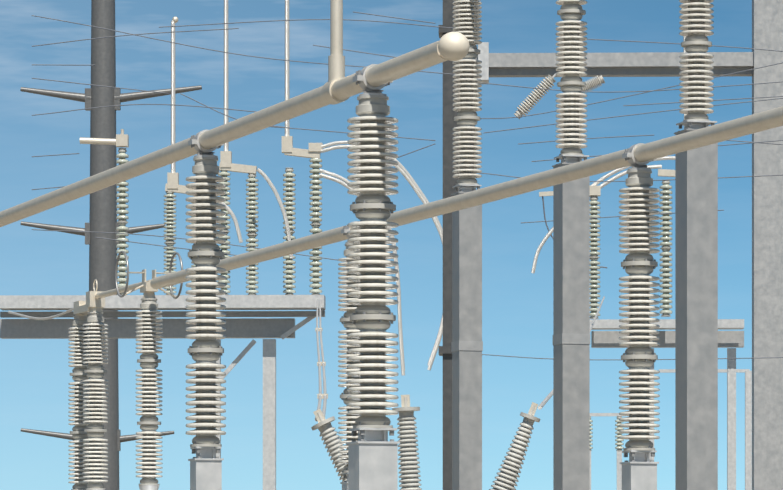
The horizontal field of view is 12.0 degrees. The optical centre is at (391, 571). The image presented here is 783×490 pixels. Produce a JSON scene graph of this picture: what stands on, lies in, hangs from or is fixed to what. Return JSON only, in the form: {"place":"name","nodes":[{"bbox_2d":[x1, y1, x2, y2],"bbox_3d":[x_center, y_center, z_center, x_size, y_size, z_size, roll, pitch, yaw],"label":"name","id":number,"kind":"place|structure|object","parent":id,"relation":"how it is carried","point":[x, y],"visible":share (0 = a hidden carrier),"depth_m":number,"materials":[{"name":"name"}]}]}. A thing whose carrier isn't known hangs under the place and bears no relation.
{"place":"outdoors","nodes":[
{"label":"outdoors","id":0,"kind":"place"},
{"bbox_2d":[218,141,442,421],"bbox_3d":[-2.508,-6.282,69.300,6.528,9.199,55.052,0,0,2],"label":"connecting cables","id":1,"kind":"object","parent":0,"point":[400,167],"visible":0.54,"depth_m":93.67,"materials":[{"name":"silver metal"}]},
{"bbox_2d":[0,0,751,489],"label":"sky","id":2,"kind":"structure","parent":0,"point":[517,302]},
{"label":"ground","id":3,"kind":"structure","parent":0,"visible":0},
{"bbox_2d":[8,251,182,489],"bbox_3d":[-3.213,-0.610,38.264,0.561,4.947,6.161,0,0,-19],"label":"disconnect switch","id":4,"kind":"object","parent":3,"relation":"on","point":[87,374],"visible":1,"depth_m":37.56,"materials":[{"name":"grey ceramic"}]},
{"bbox_2d":[20,0,201,489],"bbox_3d":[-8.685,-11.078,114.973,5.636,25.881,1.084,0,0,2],"label":"steel pole","id":5,"kind":"object","parent":3,"relation":"on","point":[102,252],"visible":0.73,"depth_m":114.67,"materials":[{"name":"grey metal"}]},
{"bbox_2d":[0,0,325,489],"bbox_3d":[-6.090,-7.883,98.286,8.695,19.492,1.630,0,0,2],"label":"disconnect switch","id":6,"kind":"object","parent":3,"relation":"on","point":[283,328],"visible":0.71,"depth_m":97.80,"materials":[{"name":"grey metal"}]},
{"bbox_2d":[186,130,225,489],"bbox_3d":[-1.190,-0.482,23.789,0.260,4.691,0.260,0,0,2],"label":"bus support","id":7,"kind":"object","parent":3,"relation":"on","point":[205,349],"visible":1,"depth_m":23.71,"materials":[{"name":"grey ceramic"}]},
{"bbox_2d":[338,221,359,489],"bbox_3d":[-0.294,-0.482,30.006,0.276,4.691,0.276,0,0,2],"label":"bus support","id":8,"kind":"object","parent":3,"relation":"on","point":[350,327],"visible":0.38,"depth_m":29.93,"materials":[{"name":"grey ceramic"}]},
{"bbox_2d":[150,106,782,288],"bbox_3d":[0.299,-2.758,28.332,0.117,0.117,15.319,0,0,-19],"label":"bus","id":9,"kind":"object","parent":8,"relation":"on","point":[731,129],"visible":1,"depth_m":26.26,"materials":[{"name":"metal"}]},
{"bbox_2d":[346,64,399,489],"bbox_3d":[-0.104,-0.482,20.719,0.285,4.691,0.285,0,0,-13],"label":"bus support","id":10,"kind":"object","parent":3,"relation":"on","point":[372,457],"visible":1,"depth_m":20.63,"materials":[{"name":"grey ceramic"}]},
{"bbox_2d":[0,0,469,226],"bbox_3d":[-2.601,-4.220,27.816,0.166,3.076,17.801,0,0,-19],"label":"bus","id":11,"kind":"object","parent":10,"relation":"on","point":[338,87],"visible":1,"depth_m":22.05,"materials":[{"name":"metal"}]},
{"bbox_2d":[311,395,539,489],"bbox_3d":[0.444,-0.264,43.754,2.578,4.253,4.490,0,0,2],"label":"circuit breaker","id":12,"kind":"object","parent":3,"relation":"on","point":[508,474],"visible":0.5,"depth_m":41.64,"materials":[{"name":"grey ceramic"}]},
{"bbox_2d":[451,0,482,489],"bbox_3d":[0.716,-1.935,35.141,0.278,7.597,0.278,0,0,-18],"label":"bus support","id":13,"kind":"object","parent":3,"relation":"on","point":[466,346],"visible":0.9,"depth_m":35.05,"materials":[{"name":"grey metal"}]},
{"bbox_2d":[552,0,589,489],"bbox_3d":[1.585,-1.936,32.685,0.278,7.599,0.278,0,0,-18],"label":"bus support","id":14,"kind":"object","parent":3,"relation":"on","point":[571,335],"visible":1,"depth_m":32.58,"materials":[{"name":"grey metal"}]},
{"bbox_2d":[439,0,782,489],"bbox_3d":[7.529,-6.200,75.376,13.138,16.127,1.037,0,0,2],"label":"gantry","id":15,"kind":"object","parent":3,"relation":"on","point":[767,307],"visible":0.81,"depth_m":75.17,"materials":[{"name":"metal"}]},
{"bbox_2d":[531,9,743,489],"bbox_3d":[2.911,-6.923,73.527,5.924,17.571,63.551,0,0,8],"label":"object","id":16,"kind":"object","parent":3,"relation":"on","point":[731,341],"visible":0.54,"depth_m":103.49,"materials":[{"name":"grey metal"}]},
{"bbox_2d":[32,12,782,359],"bbox_3d":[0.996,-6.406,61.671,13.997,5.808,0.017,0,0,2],"label":"overhead wires","id":17,"kind":"object","parent":16,"relation":"attached to","point":[406,138],"visible":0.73,"depth_m":61.69,"materials":[{"name":"grey metal"}]},
{"bbox_2d":[619,143,659,489],"bbox_3d":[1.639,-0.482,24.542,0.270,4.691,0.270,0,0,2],"label":"bus support","id":18,"kind":"object","parent":3,"relation":"on","point":[639,265],"visible":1,"depth_m":24.47,"materials":[{"name":"grey ceramic"}]},
{"bbox_2d":[590,369,751,489],"bbox_3d":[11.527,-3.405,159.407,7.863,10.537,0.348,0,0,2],"label":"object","id":19,"kind":"object","parent":3,"relation":"on","point":[748,429],"visible":0.71,"depth_m":159.16,"materials":[{"name":"grey metal"}]},
{"bbox_2d":[674,0,717,489],"bbox_3d":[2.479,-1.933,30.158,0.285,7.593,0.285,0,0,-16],"label":"bus support","id":20,"kind":"object","parent":3,"relation":"on","point":[696,318],"visible":1,"depth_m":30.05,"materials":[{"name":"grey metal"}]}
]}

